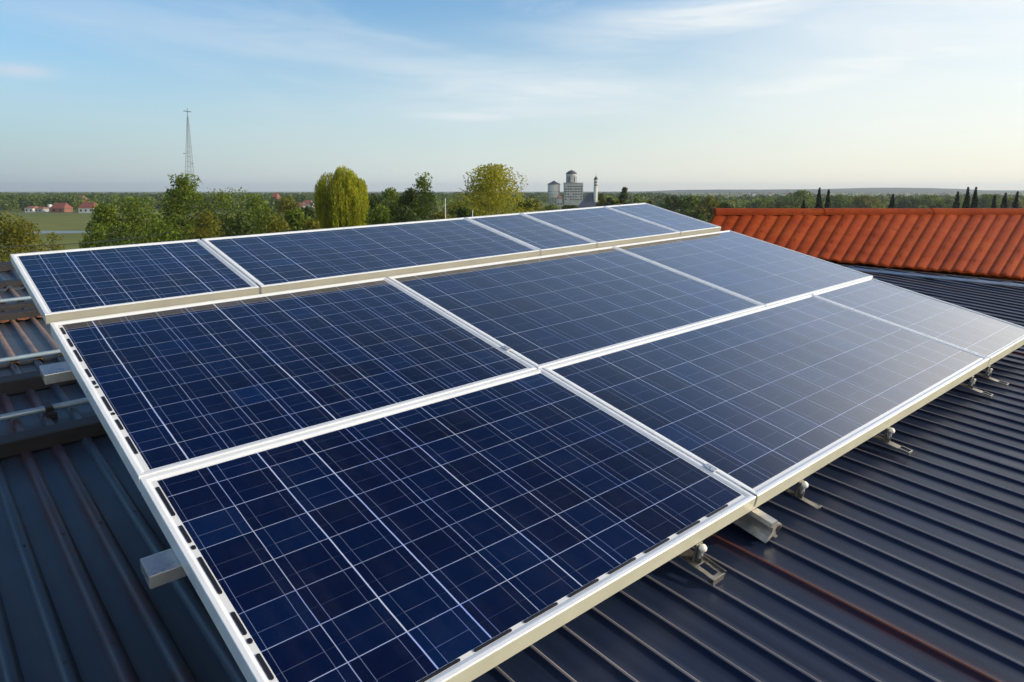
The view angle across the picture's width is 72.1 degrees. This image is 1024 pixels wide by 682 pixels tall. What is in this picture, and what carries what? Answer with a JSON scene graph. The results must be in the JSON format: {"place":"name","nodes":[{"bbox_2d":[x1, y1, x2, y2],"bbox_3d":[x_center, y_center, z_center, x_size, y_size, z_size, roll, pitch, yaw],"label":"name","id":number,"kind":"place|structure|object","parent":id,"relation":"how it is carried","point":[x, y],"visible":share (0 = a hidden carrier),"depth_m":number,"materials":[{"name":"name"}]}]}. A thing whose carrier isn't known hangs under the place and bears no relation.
{"place":"outdoors","nodes":[
{"label":"outdoors","id":0,"kind":"place"},
{"bbox_2d":[24,206,37,211],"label":"house","id":1,"kind":"structure","parent":0,"point":[30,209],"depth_m":389.62,"materials":[{"name":"white concrete"}]},
{"bbox_2d":[35,207,48,211],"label":"house","id":2,"kind":"structure","parent":0,"point":[42,209],"depth_m":393.10,"materials":[{"name":"grey concrete"}]},
{"bbox_2d":[0,231,88,232],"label":"pond","id":3,"kind":"structure","parent":0,"point":[61,231],"depth_m":208.65,"materials":[{"name":"liquid"}]},
{"bbox_2d":[50,203,72,211],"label":"house","id":4,"kind":"structure","parent":0,"point":[60,207],"depth_m":388.73,"materials":[{"name":"red brick"}]},
{"bbox_2d":[0,232,167,246],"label":"overhead cable","id":5,"kind":"object","parent":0,"point":[77,243],"visible":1,"depth_m":25.25,"materials":[{"name":"black"}]},
{"bbox_2d":[78,202,96,212],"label":"house","id":6,"kind":"structure","parent":0,"point":[84,207],"depth_m":381.86,"materials":[{"name":"white brick"}]},
{"bbox_2d":[1,213,225,213],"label":"dirt road","id":7,"kind":"structure","parent":0,"point":[71,213],"depth_m":370.46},
{"bbox_2d":[0,192,1023,261],"bbox_3d":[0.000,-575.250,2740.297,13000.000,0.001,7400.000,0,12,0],"label":"ground","id":8,"kind":"structure","parent":0,"point":[61,222],"depth_m":316.62,"materials":[{"name":"green plant"}]},
{"bbox_2d":[0,211,49,261],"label":"tree","id":9,"kind":"object","parent":8,"relation":"on","point":[12,231],"visible":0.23,"depth_m":37.33,"materials":[{"name":"green plant"}]},
{"bbox_2d":[40,231,63,250],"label":"leafy tree","id":10,"kind":"object","parent":8,"relation":"on","point":[52,238],"visible":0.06,"depth_m":43.57,"materials":[{"name":"green plant"}]},
{"bbox_2d":[82,223,117,247],"bbox_3d":[-23.249,-1.653,40.613,3.506,10.219,3.542,0,12,0],"label":"leafy bush","id":11,"kind":"object","parent":8,"relation":"on","point":[97,233],"visible":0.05,"depth_m":39.43,"materials":[{"name":"green plant"}]},
{"bbox_2d":[79,203,131,247],"bbox_3d":[-27.559,-3.816,48.347,4.407,11.197,4.909,0,12,0],"label":"leafy tree","id":12,"kind":"object","parent":8,"relation":"on","point":[102,211],"visible":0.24,"depth_m":46.94,"materials":[{"name":"green plant"}]},
{"bbox_2d":[96,224,138,246],"bbox_3d":[-21.406,-1.242,38.675,5.391,10.223,5.199,12,17,43],"label":"leafy bush","id":13,"kind":"object","parent":8,"relation":"on","point":[117,238],"visible":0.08,"depth_m":37.45,"materials":[{"name":"green plant"}]},
{"bbox_2d":[91,196,170,243],"bbox_3d":[-26.678,-4.392,50.121,7.801,11.584,7.744,-6,14,-27],"label":"leafy tree","id":14,"kind":"object","parent":8,"relation":"on","point":[132,214],"visible":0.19,"depth_m":48.59,"materials":[{"name":"green plant"}]},
{"bbox_2d":[134,218,185,243],"bbox_3d":[-19.892,-1.773,40.438,4.475,10.520,4.628,7,14,31],"label":"leafy bush","id":15,"kind":"object","parent":8,"relation":"on","point":[160,230],"visible":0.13,"depth_m":39.44,"materials":[{"name":"green plant"}]},
{"bbox_2d":[141,173,234,243],"bbox_3d":[-25.157,-6.219,54.656,11.903,13.257,11.057,9,15,36],"label":"leafy tree","id":16,"kind":"object","parent":8,"relation":"on","point":[180,208],"visible":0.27,"depth_m":52.32,"materials":[{"name":"green plant"}]},
{"bbox_2d":[183,108,197,218],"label":"lattice mast","id":17,"kind":"object","parent":8,"relation":"on","point":[187,135],"visible":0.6,"depth_m":289.62,"materials":[{"name":"metal"}]},
{"bbox_2d":[186,210,227,239],"bbox_3d":[-17.723,-2.138,41.166,4.713,10.926,4.773,0,12,0],"label":"leafy bush","id":18,"kind":"object","parent":8,"relation":"on","point":[204,219],"visible":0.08,"depth_m":40.28,"materials":[{"name":"green plant"}]},
{"bbox_2d":[200,187,247,234],"bbox_3d":[-21.590,-5.855,55.307,10.238,12.264,9.414,-4,13,-19],"label":"leafy tree","id":19,"kind":"object","parent":8,"relation":"on","point":[227,201],"visible":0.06,"depth_m":53.86,"materials":[{"name":"green plant"}]},
{"bbox_2d":[219,212,257,236],"bbox_3d":[-16.009,-2.307,42.288,4.493,10.795,4.445,-10,16,-39],"label":"leafy bush","id":20,"kind":"object","parent":8,"relation":"on","point":[240,225],"visible":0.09,"depth_m":41.25,"materials":[{"name":"green plant"}]},
{"bbox_2d":[228,192,285,236],"bbox_3d":[-19.550,-5.321,53.779,6.743,11.870,6.540,0,12,0],"label":"leafy tree","id":21,"kind":"object","parent":8,"relation":"on","point":[261,219],"visible":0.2,"depth_m":52.68,"materials":[{"name":"green plant"}]},
{"bbox_2d":[261,214,292,233],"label":"leafy bush","id":22,"kind":"object","parent":8,"relation":"on","point":[277,228],"visible":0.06,"depth_m":45.20,"materials":[{"name":"green plant"}]},
{"bbox_2d":[261,197,303,231],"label":"leafy tree","id":23,"kind":"object","parent":8,"relation":"on","point":[287,204],"visible":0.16,"depth_m":82.16,"materials":[{"name":"green plant"}]},
{"bbox_2d":[282,208,311,231],"bbox_3d":[-15.820,-4.452,52.363,4.887,10.761,5.530,5,13,23],"label":"leafy bush","id":24,"kind":"object","parent":8,"relation":"on","point":[296,218],"visible":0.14,"depth_m":51.07,"materials":[{"name":"green plant"}]},
{"bbox_2d":[289,206,315,225],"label":"leafy tree","id":25,"kind":"object","parent":8,"relation":"on","point":[310,211],"visible":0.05,"depth_m":68.49,"materials":[{"name":"green plant"}]},
{"bbox_2d":[303,200,313,207],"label":"house","id":26,"kind":"structure","parent":8,"relation":"on","point":[307,202],"depth_m":419.19,"materials":[{"name":"red brick"}]},
{"bbox_2d":[302,217,320,229],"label":"leafy bush","id":27,"kind":"object","parent":8,"relation":"on","point":[312,224],"visible":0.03,"depth_m":45.29,"materials":[{"name":"green plant"}]},
{"bbox_2d":[0,192,656,211],"bbox_3d":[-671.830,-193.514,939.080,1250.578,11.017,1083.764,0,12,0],"label":"forest","id":28,"kind":"object","parent":8,"relation":"on","point":[298,198],"visible":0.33,"depth_m":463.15,"materials":[{"name":"green plant"}]},
{"bbox_2d":[314,165,371,228],"bbox_3d":[-14.652,-8.126,61.328,5.031,14.205,3.751,8,15,34],"label":"willow tree","id":29,"kind":"object","parent":8,"relation":"on","point":[343,190],"visible":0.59,"depth_m":59.77,"materials":[{"name":"green plant"}]},
{"bbox_2d":[367,193,385,222],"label":"leafy tree","id":30,"kind":"object","parent":8,"relation":"on","point":[373,198],"visible":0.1,"depth_m":70.11,"materials":[{"name":"green plant"}]},
{"bbox_2d":[363,204,395,224],"bbox_3d":[-9.428,-4.098,50.022,5.384,11.234,4.641,0,12,0],"label":"leafy bush","id":31,"kind":"object","parent":8,"relation":"on","point":[380,218],"visible":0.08,"depth_m":48.93,"materials":[{"name":"green plant"}]},
{"bbox_2d":[374,187,399,221],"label":"leafy tree","id":32,"kind":"object","parent":8,"relation":"on","point":[390,193],"visible":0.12,"depth_m":68.20,"materials":[{"name":"green plant"}]},
{"bbox_2d":[390,204,423,222],"bbox_3d":[-7.543,-4.139,50.218,5.079,11.056,5.154,0,12,0],"label":"leafy bush","id":33,"kind":"object","parent":8,"relation":"on","point":[408,212],"visible":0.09,"depth_m":49.08,"materials":[{"name":"green plant"}]},
{"bbox_2d":[394,187,429,222],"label":"leafy tree","id":34,"kind":"object","parent":8,"relation":"on","point":[409,197],"visible":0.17,"depth_m":66.32,"materials":[{"name":"green plant"}]},
{"bbox_2d":[396,172,438,221],"bbox_3d":[-7.483,-8.757,65.464,9.356,13.694,9.156,0,12,0],"label":"leafy tree","id":35,"kind":"object","parent":8,"relation":"on","point":[421,181],"visible":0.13,"depth_m":64.28,"materials":[{"name":"green plant"}]},
{"bbox_2d":[429,211,451,219],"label":"leafy bush","id":36,"kind":"object","parent":8,"relation":"on","point":[439,215],"visible":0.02,"depth_m":53.98,"materials":[{"name":"green plant"}]},
{"bbox_2d":[447,201,467,217],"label":"leafy tree","id":37,"kind":"object","parent":8,"relation":"on","point":[452,211],"visible":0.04,"depth_m":92.73,"materials":[{"name":"green plant"}]},
{"bbox_2d":[454,206,474,217],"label":"leafy bush","id":38,"kind":"object","parent":8,"relation":"on","point":[466,212],"visible":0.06,"depth_m":58.75,"materials":[{"name":"green plant"}]},
{"bbox_2d":[444,163,540,217],"bbox_3d":[-1.633,-9.332,66.292,12.540,14.470,12.584,0,12,0],"label":"birch tree","id":39,"kind":"object","parent":8,"relation":"on","point":[492,184],"visible":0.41,"depth_m":63.43,"materials":[{"name":"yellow plant"}]},
{"bbox_2d":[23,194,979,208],"bbox_3d":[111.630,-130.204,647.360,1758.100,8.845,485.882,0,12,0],"label":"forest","id":40,"kind":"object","parent":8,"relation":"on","point":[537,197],"visible":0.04,"depth_m":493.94,"materials":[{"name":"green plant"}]},
{"bbox_2d":[0,261,1023,681],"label":"metal roofed building","id":41,"kind":"structure","parent":8,"relation":"on","point":[886,563],"depth_m":2.52,"materials":[{"name":"grey metal"}]},
{"bbox_2d":[0,296,31,302],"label":"pipe","id":42,"kind":"object","parent":41,"relation":"attached to","point":[15,299],"visible":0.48,"depth_m":6.75,"materials":[{"name":"metal"}]},
{"bbox_2d":[0,349,60,362],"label":"pipe","id":43,"kind":"object","parent":41,"relation":"attached to","point":[31,355],"visible":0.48,"depth_m":5.28,"materials":[{"name":"metal"}]},
{"bbox_2d":[0,397,89,420],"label":"pipe","id":44,"kind":"object","parent":41,"relation":"on","point":[38,410],"visible":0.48,"depth_m":4.35,"materials":[{"name":"metal"}]},
{"bbox_2d":[43,402,57,419],"bbox_3d":[-2.885,0.436,4.386,0.060,0.072,0.140,-13,23,-39],"label":"pipe clip","id":45,"kind":"object","parent":41,"relation":"attached to","point":[50,412],"visible":0.84,"depth_m":4.36,"materials":[{"name":"black metal"}]},
{"bbox_2d":[39,361,781,588],"bbox_3d":[0.418,0.081,3.964,4.985,0.562,3.167,-13,31,-39],"label":"mounting frame","id":46,"kind":"object","parent":41,"relation":"on","point":[161,568],"visible":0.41,"depth_m":2.33,"materials":[{"name":"metal"}]},
{"bbox_2d":[10,239,258,324],"bbox_3d":[-1.830,-0.321,3.415,0.885,0.046,0.831,-13,31,-39],"label":"solar panel","id":47,"kind":"object","parent":46,"relation":"attached to","point":[66,285],"visible":1,"depth_m":3.33,"materials":[{"name":"glass"}]},
{"bbox_2d":[50,277,536,491],"bbox_3d":[-0.892,0.046,2.962,1.577,0.055,1.244,-13,31,-39],"label":"solar panel","id":48,"kind":"object","parent":46,"relation":"attached to","point":[165,389],"visible":0.98,"depth_m":2.79,"materials":[{"name":"glass"}]},
{"bbox_2d":[201,217,539,293],"bbox_3d":[-0.787,-0.564,4.290,1.860,0.045,0.831,-13,31,-39],"label":"solar panel","id":49,"kind":"object","parent":46,"relation":"attached to","point":[276,262],"visible":0.9,"depth_m":4.13,"materials":[{"name":"glass"}]},
{"bbox_2d":[140,368,755,681],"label":"solar panel","id":50,"kind":"object","parent":46,"relation":"attached to","point":[469,534],"visible":1,"depth_m":2.00,"materials":[{"name":"glass"}]},
{"bbox_2d":[704,464,717,472],"bbox_3d":[0.694,0.452,2.464,0.026,0.026,0.044,-13,31,-39],"label":"clamp","id":51,"kind":"object","parent":50,"relation":"attached to","point":[711,467],"visible":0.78,"depth_m":2.46,"materials":[{"name":"metal"}]},
{"bbox_2d":[465,213,596,255],"bbox_3d":[0.124,-0.777,5.053,0.535,0.045,0.831,-13,31,-39],"label":"solar panel","id":52,"kind":"object","parent":46,"relation":"attached to","point":[545,238],"visible":0.87,"depth_m":5.00,"materials":[{"name":"glass"}]},
{"bbox_2d":[387,246,764,368],"bbox_3d":[0.414,-0.259,4.057,1.865,0.056,1.244,-13,31,-39],"label":"solar panel","id":53,"kind":"object","parent":46,"relation":"attached to","point":[539,312],"visible":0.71,"depth_m":3.90,"materials":[{"name":"glass"}]},
{"bbox_2d":[521,206,679,247],"bbox_3d":[0.697,-0.910,5.533,0.963,0.046,0.831,-13,31,-39],"label":"solar panel","id":54,"kind":"object","parent":46,"relation":"attached to","point":[602,226],"visible":0.89,"depth_m":5.48,"materials":[{"name":"glass"}]},
{"bbox_2d":[605,203,720,236],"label":"solar panel","id":55,"kind":"object","parent":46,"relation":"attached to","point":[684,225],"visible":0.87,"depth_m":5.97,"materials":[{"name":"glass"}]},
{"bbox_2d":[613,230,872,306],"bbox_3d":[1.689,-0.556,5.125,1.495,0.056,1.244,-13,31,-39],"label":"solar panel","id":56,"kind":"object","parent":46,"relation":"attached to","point":[758,271],"visible":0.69,"depth_m":5.04,"materials":[{"name":"glass"}]},
{"bbox_2d":[543,294,989,508],"bbox_3d":[1.372,0.131,3.458,2.383,0.055,1.062,-13,31,-39],"label":"solar panel","id":57,"kind":"object","parent":46,"relation":"attached to","point":[765,404],"visible":0.85,"depth_m":3.18,"materials":[{"name":"glass"}]},
{"bbox_2d":[811,278,1023,366],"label":"solar panel","id":58,"kind":"object","parent":46,"relation":"attached to","point":[993,339],"visible":0.8,"depth_m":4.44,"materials":[{"name":"glass"}]},
{"bbox_2d":[678,541,725,585],"bbox_3d":[0.565,0.655,2.183,0.063,0.090,0.203,-13,31,-39],"label":"roof hook","id":59,"kind":"object","parent":41,"relation":"on","point":[696,558],"visible":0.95,"depth_m":2.16,"materials":[{"name":"metal"}]},
{"bbox_2d":[784,480,821,509],"bbox_3d":[1.044,0.534,2.580,0.032,0.070,0.203,-13,31,-39],"label":"roof hook","id":60,"kind":"object","parent":41,"relation":"attached to","point":[800,489],"visible":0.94,"depth_m":2.56,"materials":[{"name":"metal"}]},
{"bbox_2d":[873,427,912,454],"bbox_3d":[1.629,0.406,3.056,0.040,0.074,0.226,-13,31,-39],"label":"roof hook","id":61,"kind":"object","parent":41,"relation":"attached to","point":[889,432],"visible":0.96,"depth_m":3.04,"materials":[{"name":"metal"}]},
{"bbox_2d":[958,376,992,397],"bbox_3d":[2.436,0.219,3.734,0.040,0.070,0.226,-13,31,-39],"label":"roof hook","id":62,"kind":"object","parent":41,"relation":"on","point":[971,384],"visible":0.94,"depth_m":3.72,"materials":[{"name":"metal"}]},
{"bbox_2d":[976,366,1008,386],"bbox_3d":[2.640,0.172,3.904,0.040,0.070,0.226,-13,31,-39],"label":"roof hook","id":63,"kind":"object","parent":41,"relation":"attached to","point":[987,375],"visible":0.94,"depth_m":3.89,"materials":[{"name":"metal"}]},
{"bbox_2d":[513,200,537,212],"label":"leafy bush","id":64,"kind":"object","parent":8,"relation":"on","point":[526,205],"visible":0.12,"depth_m":70.30,"materials":[{"name":"green plant"}]},
{"bbox_2d":[530,199,549,211],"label":"leafy tree","id":65,"kind":"object","parent":8,"relation":"on","point":[538,202],"visible":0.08,"depth_m":146.25,"materials":[{"name":"green plant"}]},
{"bbox_2d":[429,192,671,206],"bbox_3d":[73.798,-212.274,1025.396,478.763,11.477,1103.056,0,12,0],"label":"forest","id":66,"kind":"object","parent":8,"relation":"on","point":[527,195],"visible":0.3,"depth_m":677.27,"materials":[{"name":"green plant"}]},
{"bbox_2d":[541,204,560,210],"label":"leafy tree","id":67,"kind":"object","parent":8,"relation":"on","point":[551,207],"visible":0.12,"depth_m":205.14,"materials":[{"name":"green plant"}]},
{"bbox_2d":[562,205,579,208],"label":"leafy tree","id":68,"kind":"object","parent":8,"relation":"on","point":[569,206],"visible":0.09,"depth_m":205.16,"materials":[{"name":"green plant"}]},
{"bbox_2d":[578,177,597,207],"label":"church","id":69,"kind":"structure","parent":8,"relation":"on","point":[589,200],"depth_m":420.48,"materials":[{"name":"concrete"}]},
{"bbox_2d":[596,193,606,206],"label":"leafy tree","id":70,"kind":"object","parent":8,"relation":"on","point":[601,199],"visible":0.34,"depth_m":166.16,"materials":[{"name":"green plant"}]},
{"bbox_2d":[604,197,614,205],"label":"leafy tree","id":71,"kind":"object","parent":8,"relation":"on","point":[609,200],"visible":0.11,"depth_m":166.44,"materials":[{"name":"green plant"}]},
{"bbox_2d":[618,187,629,203],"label":"leafy tree","id":72,"kind":"object","parent":8,"relation":"on","point":[623,197],"visible":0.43,"depth_m":166.24,"materials":[{"name":"green plant"}]},
{"bbox_2d":[630,198,643,203],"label":"leafy tree","id":73,"kind":"object","parent":8,"relation":"on","point":[636,200],"visible":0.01,"depth_m":166.28,"materials":[{"name":"green plant"}]},
{"bbox_2d":[658,195,692,216],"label":"leafy tree","id":74,"kind":"object","parent":8,"relation":"on","point":[672,200],"visible":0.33,"depth_m":165.61,"materials":[{"name":"green plant"}]},
{"bbox_2d":[677,195,706,221],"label":"leafy tree","id":75,"kind":"object","parent":8,"relation":"on","point":[691,202],"visible":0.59,"depth_m":165.13,"materials":[{"name":"green plant"}]},
{"bbox_2d":[692,195,722,222],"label":"leafy tree","id":76,"kind":"object","parent":8,"relation":"on","point":[710,203],"visible":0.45,"depth_m":165.64,"materials":[{"name":"green plant"}]},
{"bbox_2d":[709,201,733,220],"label":"leafy tree","id":77,"kind":"object","parent":8,"relation":"on","point":[726,205],"visible":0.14,"depth_m":166.32,"materials":[{"name":"green plant"}]},
{"bbox_2d":[442,191,1023,197],"bbox_3d":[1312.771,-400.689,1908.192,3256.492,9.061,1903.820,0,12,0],"label":"forest","id":78,"kind":"object","parent":8,"relation":"on","point":[869,193],"visible":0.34,"depth_m":1519.05,"materials":[{"name":"green plant"}]},
{"bbox_2d":[742,198,775,207],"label":"leafy tree","id":79,"kind":"object","parent":8,"relation":"on","point":[761,203],"visible":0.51,"depth_m":321.30,"materials":[{"name":"green plant"}]},
{"bbox_2d":[765,200,790,207],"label":"leafy tree","id":80,"kind":"object","parent":8,"relation":"on","point":[778,204],"visible":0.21,"depth_m":321.48,"materials":[{"name":"green plant"}]},
{"bbox_2d":[781,189,816,207],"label":"leafy tree","id":81,"kind":"object","parent":8,"relation":"on","point":[798,196],"visible":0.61,"depth_m":321.21,"materials":[{"name":"green plant"}]},
{"bbox_2d":[813,187,821,207],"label":"cypress tree","id":82,"kind":"object","parent":8,"relation":"on","point":[818,202],"visible":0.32,"depth_m":137.01,"materials":[{"name":"green plant"}]},
{"bbox_2d":[824,189,830,207],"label":"cypress tree","id":83,"kind":"object","parent":8,"relation":"on","point":[827,204],"visible":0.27,"depth_m":137.04,"materials":[{"name":"green plant"}]},
{"bbox_2d":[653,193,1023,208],"bbox_3d":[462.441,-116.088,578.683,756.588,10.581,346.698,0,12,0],"label":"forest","id":84,"kind":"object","parent":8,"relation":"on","point":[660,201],"visible":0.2,"depth_m":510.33,"materials":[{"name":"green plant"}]},
{"bbox_2d":[822,193,860,207],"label":"leafy tree","id":85,"kind":"object","parent":8,"relation":"on","point":[839,200],"visible":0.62,"depth_m":321.23,"materials":[{"name":"green plant"}]},
{"bbox_2d":[709,208,1023,287],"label":"tiled house","id":86,"kind":"structure","parent":8,"relation":"on","point":[987,243],"depth_m":7.94,"materials":[{"name":"tile"}]},
{"bbox_2d":[850,195,883,207],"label":"leafy tree","id":87,"kind":"object","parent":8,"relation":"on","point":[869,201],"visible":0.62,"depth_m":321.17,"materials":[{"name":"green plant"}]},
{"bbox_2d":[717,195,1023,207],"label":"forest","id":88,"kind":"object","parent":8,"relation":"on","point":[741,203],"visible":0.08,"depth_m":382.09,"materials":[{"name":"green plant"}]},
{"bbox_2d":[888,194,894,207],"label":"cypress tree","id":89,"kind":"object","parent":8,"relation":"on","point":[891,204],"visible":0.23,"depth_m":137.19,"materials":[{"name":"green plant"}]},
{"bbox_2d":[886,197,926,207],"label":"leafy tree","id":90,"kind":"object","parent":8,"relation":"on","point":[908,203],"visible":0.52,"depth_m":320.86,"materials":[{"name":"green plant"}]},
{"bbox_2d":[915,195,952,207],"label":"leafy tree","id":91,"kind":"object","parent":8,"relation":"on","point":[933,199],"visible":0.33,"depth_m":321.00,"materials":[{"name":"green plant"}]},
{"bbox_2d":[929,198,960,207],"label":"leafy tree","id":92,"kind":"object","parent":8,"relation":"on","point":[949,201],"visible":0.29,"depth_m":321.16,"materials":[{"name":"green plant"}]},
{"bbox_2d":[952,191,960,207],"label":"cypress tree","id":93,"kind":"object","parent":8,"relation":"on","point":[956,203],"visible":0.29,"depth_m":137.17,"materials":[{"name":"green plant"}]},
{"bbox_2d":[961,187,969,207],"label":"cypress tree","id":94,"kind":"object","parent":8,"relation":"on","point":[966,202],"visible":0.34,"depth_m":137.10,"materials":[{"name":"green plant"}]},
{"bbox_2d":[969,187,978,207],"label":"cypress tree","id":95,"kind":"object","parent":8,"relation":"on","point":[974,201],"visible":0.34,"depth_m":137.07,"materials":[{"name":"green plant"}]},
{"bbox_2d":[969,193,1000,207],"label":"leafy tree","id":96,"kind":"object","parent":8,"relation":"on","point":[986,200],"visible":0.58,"depth_m":321.38,"materials":[{"name":"green plant"}]},
{"bbox_2d":[990,195,996,207],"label":"cypress tree","id":97,"kind":"object","parent":8,"relation":"on","point":[994,203],"visible":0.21,"depth_m":137.21,"materials":[{"name":"green plant"}]},
{"bbox_2d":[1000,192,1009,207],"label":"cypress tree","id":98,"kind":"object","parent":8,"relation":"on","point":[1004,203],"visible":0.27,"depth_m":137.09,"materials":[{"name":"green plant"}]},
{"bbox_2d":[999,197,1023,207],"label":"leafy tree","id":99,"kind":"object","parent":8,"relation":"on","point":[1010,200],"visible":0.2,"depth_m":321.34,"materials":[{"name":"green plant"}]},
{"bbox_2d":[1011,191,1018,207],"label":"cypress tree","id":100,"kind":"object","parent":8,"relation":"on","point":[1015,202],"visible":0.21,"depth_m":137.13,"materials":[{"name":"green plant"}]},
{"bbox_2d":[0,0,1023,191],"label":"sky","id":101,"kind":"structure","parent":0,"point":[635,95],"materials":[{"name":"blue"}]},
{"bbox_2d":[547,181,559,204],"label":"water tower","id":102,"kind":"structure","parent":0,"point":[553,189],"depth_m":583.10,"materials":[{"name":"grey metal"}]},
{"bbox_2d":[557,196,562,205],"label":"house","id":103,"kind":"structure","parent":0,"point":[559,200],"depth_m":545.59,"materials":[{"name":"grey concrete"}]},
{"bbox_2d":[563,170,582,204],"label":"domed tower","id":104,"kind":"structure","parent":0,"point":[573,192],"depth_m":581.52,"materials":[{"name":"grey concrete"}]},
{"bbox_2d":[368,188,1023,192],"bbox_3d":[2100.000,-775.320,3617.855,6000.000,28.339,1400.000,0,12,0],"label":"hills","id":105,"kind":"structure","parent":0,"point":[895,190],"depth_m":3298.78,"materials":[{"name":"green plant"}]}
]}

